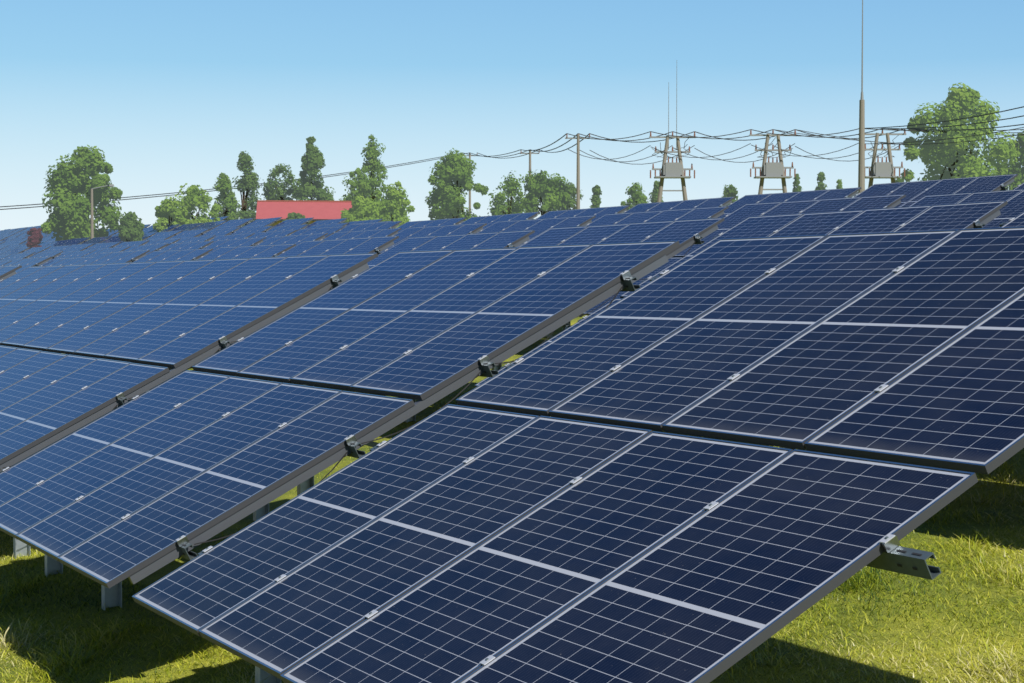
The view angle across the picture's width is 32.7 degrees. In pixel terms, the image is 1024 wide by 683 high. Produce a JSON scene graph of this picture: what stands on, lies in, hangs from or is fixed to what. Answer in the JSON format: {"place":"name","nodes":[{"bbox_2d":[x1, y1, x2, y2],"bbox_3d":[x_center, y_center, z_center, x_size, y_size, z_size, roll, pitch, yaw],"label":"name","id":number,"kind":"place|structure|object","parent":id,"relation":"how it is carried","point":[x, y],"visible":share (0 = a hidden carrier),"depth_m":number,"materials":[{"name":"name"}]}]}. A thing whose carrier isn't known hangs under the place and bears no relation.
{"place":"outdoors","nodes":[
{"label":"outdoors","id":0,"kind":"place"},
{"bbox_2d":[0,315,1023,682],"bbox_3d":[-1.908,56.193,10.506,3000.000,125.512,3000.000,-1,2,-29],"label":"ground","id":1,"kind":"structure","parent":0,"point":[916,627],"depth_m":10.47,"materials":[{"name":"green plant"}]},
{"bbox_2d":[0,265,21,279],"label":"long solar table","id":2,"kind":"object","parent":1,"relation":"on","point":[6,272],"visible":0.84,"depth_m":25.80,"materials":[{"name":"blue glass"}]},
{"bbox_2d":[1,247,29,254],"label":"solar panel","id":3,"kind":"object","parent":1,"relation":"on","point":[16,250],"visible":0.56,"depth_m":100.90,"materials":[{"name":"blue glass"}]},
{"bbox_2d":[0,252,35,260],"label":"solar table","id":4,"kind":"object","parent":1,"relation":"on","point":[12,257],"visible":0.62,"depth_m":75.22,"materials":[{"name":"blue glass"}]},
{"bbox_2d":[2,257,51,272],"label":"solar table","id":5,"kind":"object","parent":1,"relation":"on","point":[24,263],"visible":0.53,"depth_m":48.95,"materials":[{"name":"blue glass"}]},
{"bbox_2d":[26,228,42,248],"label":"red tree","id":6,"kind":"object","parent":1,"relation":"on","point":[35,236],"visible":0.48,"depth_m":113.42,"materials":[{"name":"brown plant"}]},
{"bbox_2d":[22,246,50,254],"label":"solar panel","id":7,"kind":"object","parent":1,"relation":"on","point":[37,249],"visible":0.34,"depth_m":96.82,"materials":[{"name":"blue glass"}]},
{"bbox_2d":[28,251,62,260],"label":"solar table","id":8,"kind":"object","parent":1,"relation":"on","point":[53,255],"visible":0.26,"depth_m":70.98,"materials":[{"name":"blue glass"}]},
{"bbox_2d":[40,245,70,252],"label":"solar panel","id":9,"kind":"object","parent":1,"relation":"on","point":[55,248],"visible":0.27,"depth_m":93.31,"materials":[{"name":"blue glass"}]},
{"bbox_2d":[47,239,71,247],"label":"solar panel","id":10,"kind":"object","parent":1,"relation":"on","point":[57,243],"visible":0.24,"depth_m":115.53,"materials":[{"name":"blue glass"}]},
{"bbox_2d":[41,257,91,265],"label":"solar table","id":11,"kind":"object","parent":1,"relation":"on","point":[67,261],"visible":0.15,"depth_m":45.94,"materials":[{"name":"blue glass"}]},
{"bbox_2d":[40,250,94,265],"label":"solar table","id":12,"kind":"object","parent":1,"relation":"on","point":[71,254],"visible":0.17,"depth_m":67.60,"materials":[{"name":"blue glass"}]},
{"bbox_2d":[49,243,93,260],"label":"solar table","id":13,"kind":"object","parent":1,"relation":"on","point":[79,247],"visible":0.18,"depth_m":89.17,"materials":[{"name":"blue glass"}]},
{"bbox_2d":[60,237,90,245],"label":"solar panel","id":14,"kind":"object","parent":1,"relation":"on","point":[75,241],"visible":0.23,"depth_m":111.54,"materials":[{"name":"blue glass"}]},
{"bbox_2d":[41,145,125,243],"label":"tree","id":15,"kind":"object","parent":1,"relation":"on","point":[71,182],"visible":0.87,"depth_m":119.98,"materials":[{"name":"green plant"}]},
{"bbox_2d":[82,236,111,244],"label":"solar panel","id":16,"kind":"object","parent":1,"relation":"on","point":[95,240],"visible":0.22,"depth_m":107.59,"materials":[{"name":"blue glass"}]},
{"bbox_2d":[91,184,113,238],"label":"lamp pole","id":17,"kind":"object","parent":1,"relation":"on","point":[92,218],"visible":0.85,"depth_m":114.45,"materials":[{"name":"grey metal"}]},
{"bbox_2d":[85,242,120,249],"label":"solar panel","id":18,"kind":"object","parent":1,"relation":"on","point":[103,245],"visible":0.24,"depth_m":85.24,"materials":[{"name":"blue glass"}]},
{"bbox_2d":[83,246,129,256],"bbox_3d":[-16.144,-1.696,63.065,3.630,3.438,4.330,-1,2,-29],"label":"solar panel","id":19,"kind":"object","parent":1,"relation":"on","point":[103,250],"visible":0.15,"depth_m":63.99,"materials":[{"name":"blue glass"}]},
{"bbox_2d":[101,236,122,242],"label":"solar panel","id":20,"kind":"object","parent":1,"relation":"on","point":[114,239],"visible":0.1,"depth_m":104.45,"materials":[{"name":"blue glass"}]},
{"bbox_2d":[79,250,149,264],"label":"solar table","id":21,"kind":"object","parent":1,"relation":"on","point":[118,257],"visible":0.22,"depth_m":41.53,"materials":[{"name":"blue glass"}]},
{"bbox_2d":[117,211,144,242],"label":"bush","id":22,"kind":"object","parent":1,"relation":"on","point":[130,229],"visible":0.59,"depth_m":97.23,"materials":[{"name":"green plant"}]},
{"bbox_2d":[113,240,148,247],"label":"solar panel","id":23,"kind":"object","parent":1,"relation":"on","point":[131,243],"visible":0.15,"depth_m":81.30,"materials":[{"name":"blue glass"}]},
{"bbox_2d":[121,243,167,254],"bbox_3d":[-14.012,-1.578,59.114,3.630,3.438,4.330,-1,2,-29],"label":"solar panel","id":24,"kind":"object","parent":1,"relation":"on","point":[154,247],"visible":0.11,"depth_m":59.30,"materials":[{"name":"blue glass"}]},
{"bbox_2d":[144,238,179,245],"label":"solar panel","id":25,"kind":"object","parent":1,"relation":"on","point":[170,241],"visible":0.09,"depth_m":77.34,"materials":[{"name":"blue glass"}]},
{"bbox_2d":[143,230,182,242],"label":"solar panel","id":26,"kind":"object","parent":1,"relation":"on","point":[163,235],"visible":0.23,"depth_m":95.71,"materials":[{"name":"blue glass"}]},
{"bbox_2d":[149,224,180,233],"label":"solar table","id":27,"kind":"object","parent":1,"relation":"on","point":[170,227],"visible":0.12,"depth_m":114.10,"materials":[{"name":"blue glass"}]},
{"bbox_2d":[153,194,189,231],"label":"tree","id":28,"kind":"object","parent":1,"relation":"on","point":[167,212],"visible":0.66,"depth_m":115.08,"materials":[{"name":"green plant"}]},
{"bbox_2d":[134,248,212,261],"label":"solar table","id":29,"kind":"object","parent":1,"relation":"on","point":[178,255],"visible":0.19,"depth_m":37.67,"materials":[{"name":"blue glass"}]},
{"bbox_2d":[169,223,202,238],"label":"solar panel","id":30,"kind":"object","parent":1,"relation":"on","point":[185,227],"visible":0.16,"depth_m":110.93,"materials":[{"name":"blue glass"}]},
{"bbox_2d":[159,241,213,250],"bbox_3d":[-11.848,-1.437,55.189,3.630,3.438,4.330,-1,2,-29],"label":"solar panel","id":31,"kind":"object","parent":1,"relation":"on","point":[189,245],"visible":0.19,"depth_m":55.60,"materials":[{"name":"blue glass"}]},
{"bbox_2d":[0,253,377,558],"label":"long solar table","id":32,"kind":"object","parent":1,"relation":"on","point":[164,321],"visible":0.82,"depth_m":15.94,"materials":[{"name":"blue glass"}]},
{"bbox_2d":[170,229,208,240],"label":"solar panel","id":33,"kind":"object","parent":1,"relation":"on","point":[190,233],"visible":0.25,"depth_m":91.80,"materials":[{"name":"blue glass"}]},
{"bbox_2d":[175,235,215,242],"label":"solar table","id":34,"kind":"object","parent":1,"relation":"on","point":[196,239],"visible":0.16,"depth_m":73.41,"materials":[{"name":"blue glass"}]},
{"bbox_2d":[177,183,219,223],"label":"tree","id":35,"kind":"object","parent":1,"relation":"on","point":[194,197],"visible":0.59,"depth_m":117.40,"materials":[{"name":"green plant"}]},
{"bbox_2d":[192,220,227,232],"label":"solar table","id":36,"kind":"object","parent":1,"relation":"on","point":[210,225],"visible":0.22,"depth_m":106.88,"materials":[{"name":"blue glass"}]},
{"bbox_2d":[199,227,239,237],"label":"solar table","id":37,"kind":"object","parent":1,"relation":"on","point":[221,232],"visible":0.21,"depth_m":87.83,"materials":[{"name":"blue glass"}]},
{"bbox_2d":[210,172,240,221],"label":"tree","id":38,"kind":"object","parent":1,"relation":"on","point":[223,187],"visible":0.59,"depth_m":132.69,"materials":[{"name":"green plant"}]},
{"bbox_2d":[198,218,253,236],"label":"solar table","id":39,"kind":"object","parent":1,"relation":"on","point":[234,223],"visible":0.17,"depth_m":103.08,"materials":[{"name":"blue glass"}]},
{"bbox_2d":[209,233,254,243],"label":"solar panel","id":40,"kind":"object","parent":1,"relation":"on","point":[230,237],"visible":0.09,"depth_m":69.67,"materials":[{"name":"blue glass"}]},
{"bbox_2d":[203,237,265,252],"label":"solar table","id":41,"kind":"object","parent":1,"relation":"on","point":[216,245],"visible":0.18,"depth_m":51.76,"materials":[{"name":"blue glass"}]},
{"bbox_2d":[229,151,260,227],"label":"tree","id":42,"kind":"object","parent":1,"relation":"on","point":[248,183],"visible":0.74,"depth_m":147.60,"materials":[{"name":"green plant"}]},
{"bbox_2d":[197,244,295,259],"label":"solar table","id":43,"kind":"object","parent":1,"relation":"on","point":[257,251],"visible":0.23,"depth_m":33.81,"materials":[{"name":"blue glass"}]},
{"bbox_2d":[232,226,272,234],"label":"solar table","id":44,"kind":"object","parent":1,"relation":"on","point":[254,230],"visible":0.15,"depth_m":84.15,"materials":[{"name":"blue glass"}]},
{"bbox_2d":[229,217,281,234],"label":"solar table","id":45,"kind":"object","parent":1,"relation":"on","point":[262,222],"visible":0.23,"depth_m":99.19,"materials":[{"name":"blue glass"}]},
{"bbox_2d":[247,230,296,240],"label":"solar panel","id":46,"kind":"object","parent":1,"relation":"on","point":[267,235],"visible":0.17,"depth_m":65.49,"materials":[{"name":"blue glass"}]},
{"bbox_2d":[260,163,301,199],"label":"tree","id":47,"kind":"object","parent":1,"relation":"on","point":[276,193],"visible":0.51,"depth_m":152.70,"materials":[{"name":"green plant"}]},
{"bbox_2d":[267,224,308,231],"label":"solar table","id":48,"kind":"object","parent":1,"relation":"on","point":[286,228],"visible":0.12,"depth_m":80.22,"materials":[{"name":"blue glass"}]},
{"bbox_2d":[268,217,313,230],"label":"solar panel","id":49,"kind":"object","parent":1,"relation":"on","point":[301,221],"visible":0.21,"depth_m":95.28,"materials":[{"name":"blue glass"}]},
{"bbox_2d":[256,233,327,245],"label":"solar table","id":50,"kind":"object","parent":1,"relation":"on","point":[294,239],"visible":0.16,"depth_m":47.78,"materials":[{"name":"blue glass"}]},
{"bbox_2d":[282,212,309,224],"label":"shrub","id":51,"kind":"object","parent":1,"relation":"on","point":[293,215],"depth_m":115.60,"materials":[{"name":"green plant"}]},
{"bbox_2d":[256,200,351,225],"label":"roof","id":52,"kind":"structure","parent":1,"relation":"on","point":[320,210],"depth_m":128.88,"materials":[{"name":"red"}]},
{"bbox_2d":[292,136,334,200],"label":"tree","id":53,"kind":"object","parent":1,"relation":"on","point":[312,161],"visible":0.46,"depth_m":147.93,"materials":[{"name":"green plant"}]},
{"bbox_2d":[289,226,344,237],"bbox_3d":[-8.335,-2.279,61.206,3.630,3.438,4.330,-1,2,-29],"label":"solar panel","id":54,"kind":"object","parent":1,"relation":"on","point":[330,230],"visible":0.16,"depth_m":61.59,"materials":[{"name":"blue glass"}]},
{"bbox_2d":[305,218,347,228],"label":"solar panel","id":55,"kind":"object","parent":1,"relation":"on","point":[325,222],"visible":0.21,"depth_m":91.53,"materials":[{"name":"blue glass"}]},
{"bbox_2d":[307,223,347,228],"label":"solar panel","id":56,"kind":"object","parent":1,"relation":"on","point":[329,225],"visible":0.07,"depth_m":76.36,"materials":[{"name":"blue glass"}]},
{"bbox_2d":[276,236,398,256],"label":"solar table","id":57,"kind":"object","parent":1,"relation":"on","point":[377,245],"visible":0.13,"depth_m":29.74,"materials":[{"name":"blue glass"}]},
{"bbox_2d":[0,240,679,609],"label":"solar table","id":58,"kind":"object","parent":1,"relation":"on","point":[146,484],"visible":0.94,"depth_m":11.15,"materials":[{"name":"blue glass"}]},
{"bbox_2d":[340,208,352,222],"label":"shrub","id":59,"kind":"object","parent":1,"relation":"on","point":[345,212],"depth_m":116.81,"materials":[{"name":"green plant"}]},
{"bbox_2d":[339,168,380,215],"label":"tree","id":60,"kind":"object","parent":1,"relation":"on","point":[361,186],"visible":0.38,"depth_m":138.98,"materials":[{"name":"green plant"}]},
{"bbox_2d":[322,228,400,239],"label":"solar table","id":61,"kind":"object","parent":1,"relation":"on","point":[365,233],"visible":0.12,"depth_m":43.86,"materials":[{"name":"blue glass"}]},
{"bbox_2d":[344,196,379,222],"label":"tree","id":62,"kind":"object","parent":1,"relation":"on","point":[363,209],"visible":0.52,"depth_m":112.79,"materials":[{"name":"green plant"}]},
{"bbox_2d":[345,219,382,226],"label":"solar table","id":63,"kind":"object","parent":1,"relation":"on","point":[364,221],"visible":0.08,"depth_m":87.74,"materials":[{"name":"blue glass"}]},
{"bbox_2d":[338,221,401,231],"bbox_3d":[-6.131,-2.187,57.291,3.630,3.438,4.330,-2,3,-29],"label":"solar panel","id":64,"kind":"object","parent":1,"relation":"on","point":[372,226],"visible":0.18,"depth_m":57.75,"materials":[{"name":"blue glass"}]},
{"bbox_2d":[357,134,388,201],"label":"tree","id":65,"kind":"object","parent":1,"relation":"on","point":[372,163],"visible":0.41,"depth_m":148.79,"materials":[{"name":"green plant"}]},
{"bbox_2d":[236,230,534,381],"bbox_3d":[-2.267,0.132,25.474,3.630,3.438,4.330,-1,2,-29],"label":"solar table","id":66,"kind":"object","parent":1,"relation":"on","point":[510,239],"visible":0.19,"depth_m":25.97,"materials":[{"name":"blue glass"}]},
{"bbox_2d":[373,181,414,227],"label":"tree","id":67,"kind":"object","parent":1,"relation":"on","point":[394,205],"visible":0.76,"depth_m":119.10,"materials":[{"name":"green plant"}]},
{"bbox_2d":[397,218,466,232],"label":"solar table","id":68,"kind":"object","parent":1,"relation":"on","point":[442,222],"visible":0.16,"depth_m":53.84,"materials":[{"name":"blue glass"}]},
{"bbox_2d":[379,223,486,252],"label":"solar table","id":69,"kind":"object","parent":1,"relation":"on","point":[445,230],"visible":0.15,"depth_m":39.99,"materials":[{"name":"blue glass"}]},
{"bbox_2d":[425,148,488,220],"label":"tree","id":70,"kind":"object","parent":1,"relation":"on","point":[448,201],"visible":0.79,"depth_m":138.52,"materials":[{"name":"green plant"}]},
{"bbox_2d":[459,212,539,232],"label":"solar table","id":71,"kind":"object","parent":1,"relation":"on","point":[489,220],"visible":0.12,"depth_m":49.81,"materials":[{"name":"blue glass"}]},
{"bbox_2d":[487,170,529,215],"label":"tree","id":72,"kind":"object","parent":1,"relation":"on","point":[511,186],"visible":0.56,"depth_m":139.19,"materials":[{"name":"green plant"}]},
{"bbox_2d":[519,150,539,211],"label":"pole","id":73,"kind":"object","parent":1,"relation":"on","point":[529,153],"visible":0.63,"depth_m":159.47,"materials":[{"name":"grey concrete"}]},
{"bbox_2d":[478,216,595,246],"bbox_3d":[-0.939,-0.808,35.539,3.630,3.438,4.330,-1,2,-29],"label":"solar table","id":74,"kind":"object","parent":1,"relation":"on","point":[539,226],"visible":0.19,"depth_m":35.88,"materials":[{"name":"blue glass"}]},
{"bbox_2d":[354,218,723,422],"bbox_3d":[-0.084,0.243,21.540,3.630,3.438,4.330,-1,2,-29],"label":"solar table","id":75,"kind":"object","parent":1,"relation":"on","point":[686,233],"visible":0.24,"depth_m":21.67,"materials":[{"name":"blue glass"}]},
{"bbox_2d":[519,170,569,219],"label":"tree","id":76,"kind":"object","parent":1,"relation":"on","point":[540,188],"visible":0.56,"depth_m":143.91,"materials":[{"name":"green plant"}]},
{"bbox_2d":[557,182,582,210],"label":"tree","id":77,"kind":"object","parent":1,"relation":"on","point":[569,188],"visible":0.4,"depth_m":144.06,"materials":[{"name":"green plant"}]},
{"bbox_2d":[565,134,589,208],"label":"pole","id":78,"kind":"object","parent":1,"relation":"on","point":[578,138],"visible":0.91,"depth_m":127.50,"materials":[{"name":"grey concrete"}]},
{"bbox_2d":[132,227,1023,682],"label":"solar table","id":79,"kind":"object","parent":1,"relation":"on","point":[558,509],"visible":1,"depth_m":7.42,"materials":[{"name":"blue glass"}]},
{"bbox_2d":[536,205,629,222],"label":"solar table","id":80,"kind":"object","parent":1,"relation":"on","point":[598,213],"visible":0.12,"depth_m":45.85,"materials":[{"name":"blue glass"}]},
{"bbox_2d":[589,185,601,207],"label":"tree","id":81,"kind":"object","parent":1,"relation":"on","point":[596,201],"visible":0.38,"depth_m":149.24,"materials":[{"name":"green plant"}]},
{"bbox_2d":[621,182,650,212],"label":"tree","id":82,"kind":"object","parent":1,"relation":"on","point":[637,196],"visible":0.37,"depth_m":148.80,"materials":[{"name":"green plant"}]},
{"bbox_2d":[563,206,728,330],"bbox_3d":[1.195,-0.692,31.579,3.630,3.438,4.330,-1,2,-29],"label":"solar table","id":83,"kind":"object","parent":1,"relation":"on","point":[667,215],"visible":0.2,"depth_m":32.06,"materials":[{"name":"blue glass"}]},
{"bbox_2d":[649,181,663,202],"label":"tree","id":84,"kind":"object","parent":1,"relation":"on","point":[654,195],"visible":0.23,"depth_m":148.94,"materials":[{"name":"green plant"}]},
{"bbox_2d":[649,132,695,201],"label":"pylon","id":85,"kind":"object","parent":1,"relation":"on","point":[672,170],"visible":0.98,"depth_m":127.01,"materials":[{"name":"grey metal"}]},
{"bbox_2d":[0,106,1023,209],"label":"power lines","id":86,"kind":"object","parent":85,"relation":"attached to","point":[882,128],"visible":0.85,"depth_m":126.35,"materials":[{"name":"black metal"}]},
{"bbox_2d":[668,90,676,149],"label":"lightning rods","id":87,"kind":"object","parent":85,"relation":"attached to","point":[676,116],"visible":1,"depth_m":127.00,"materials":[{"name":"grey metal"}]},
{"bbox_2d":[624,197,734,212],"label":"solar table","id":88,"kind":"object","parent":1,"relation":"on","point":[688,204],"visible":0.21,"depth_m":42.05,"materials":[{"name":"blue glass"}]},
{"bbox_2d":[722,184,737,205],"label":"tree","id":89,"kind":"object","parent":1,"relation":"on","point":[731,190],"visible":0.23,"depth_m":158.05,"materials":[{"name":"green plant"}]},
{"bbox_2d":[474,201,1007,387],"bbox_3d":[2.138,0.356,17.649,3.630,3.438,4.330,-1,2,-29],"label":"solar table","id":90,"kind":"object","parent":1,"relation":"on","point":[944,217],"visible":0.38,"depth_m":18.17,"materials":[{"name":"blue glass"}]},
{"bbox_2d":[579,194,905,316],"bbox_3d":[3.423,-0.562,27.680,3.630,3.438,4.330,-1,2,-29],"label":"solar table","id":91,"kind":"object","parent":1,"relation":"on","point":[739,215],"visible":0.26,"depth_m":28.51,"materials":[{"name":"blue glass"}]},
{"bbox_2d":[749,130,796,193],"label":"pylon","id":92,"kind":"object","parent":1,"relation":"on","point":[771,170],"visible":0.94,"depth_m":126.15,"materials":[{"name":"grey metal"}]},
{"bbox_2d":[718,187,861,217],"bbox_3d":[4.730,-1.554,37.615,3.630,3.438,4.330,-1,2,-29],"label":"solar table","id":93,"kind":"object","parent":1,"relation":"on","point":[797,196],"visible":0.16,"depth_m":38.25,"materials":[{"name":"blue glass"}]},
{"bbox_2d":[792,174,802,191],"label":"tree","id":94,"kind":"object","parent":1,"relation":"on","point":[796,183],"visible":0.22,"depth_m":157.36,"materials":[{"name":"green plant"}]},
{"bbox_2d":[815,172,826,189],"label":"tree","id":95,"kind":"object","parent":1,"relation":"on","point":[821,184],"visible":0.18,"depth_m":156.93,"materials":[{"name":"green plant"}]},
{"bbox_2d":[858,0,864,192],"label":"lightning mast","id":96,"kind":"object","parent":1,"relation":"on","point":[861,171],"visible":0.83,"depth_m":109.35,"materials":[{"name":"grey metal"}]},
{"bbox_2d":[858,129,905,187],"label":"pylon","id":97,"kind":"object","parent":1,"relation":"on","point":[882,170],"visible":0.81,"depth_m":124.76,"materials":[{"name":"grey metal"}]},
{"bbox_2d":[779,212,1023,463],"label":"solar table","id":98,"kind":"object","parent":1,"relation":"on","point":[1018,221],"visible":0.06,"depth_m":15.95,"materials":[{"name":"blue glass"}]},
{"bbox_2d":[854,174,1017,207],"bbox_3d":[6.876,-1.436,33.663,3.630,3.438,4.330,-2,3,-29],"label":"solar table","id":99,"kind":"object","parent":1,"relation":"on","point":[914,191],"visible":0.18,"depth_m":33.94,"materials":[{"name":"blue glass"}]},
{"bbox_2d":[900,82,1019,187],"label":"tree","id":100,"kind":"object","parent":1,"relation":"on","point":[954,158],"visible":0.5,"depth_m":124.42,"materials":[{"name":"green plant"}]},
{"bbox_2d":[909,189,1023,227],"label":"solar table","id":101,"kind":"object","parent":1,"relation":"on","point":[1014,206],"visible":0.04,"depth_m":24.79,"materials":[{"name":"blue glass"}]},
{"bbox_2d":[1005,131,1023,189],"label":"tree","id":102,"kind":"object","parent":1,"relation":"on","point":[1015,167],"visible":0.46,"depth_m":142.47,"materials":[{"name":"green plant"}]},
{"bbox_2d":[0,0,1023,230],"label":"sky","id":103,"kind":"structure","parent":0,"point":[171,93],"materials":[{"name":"blue"}]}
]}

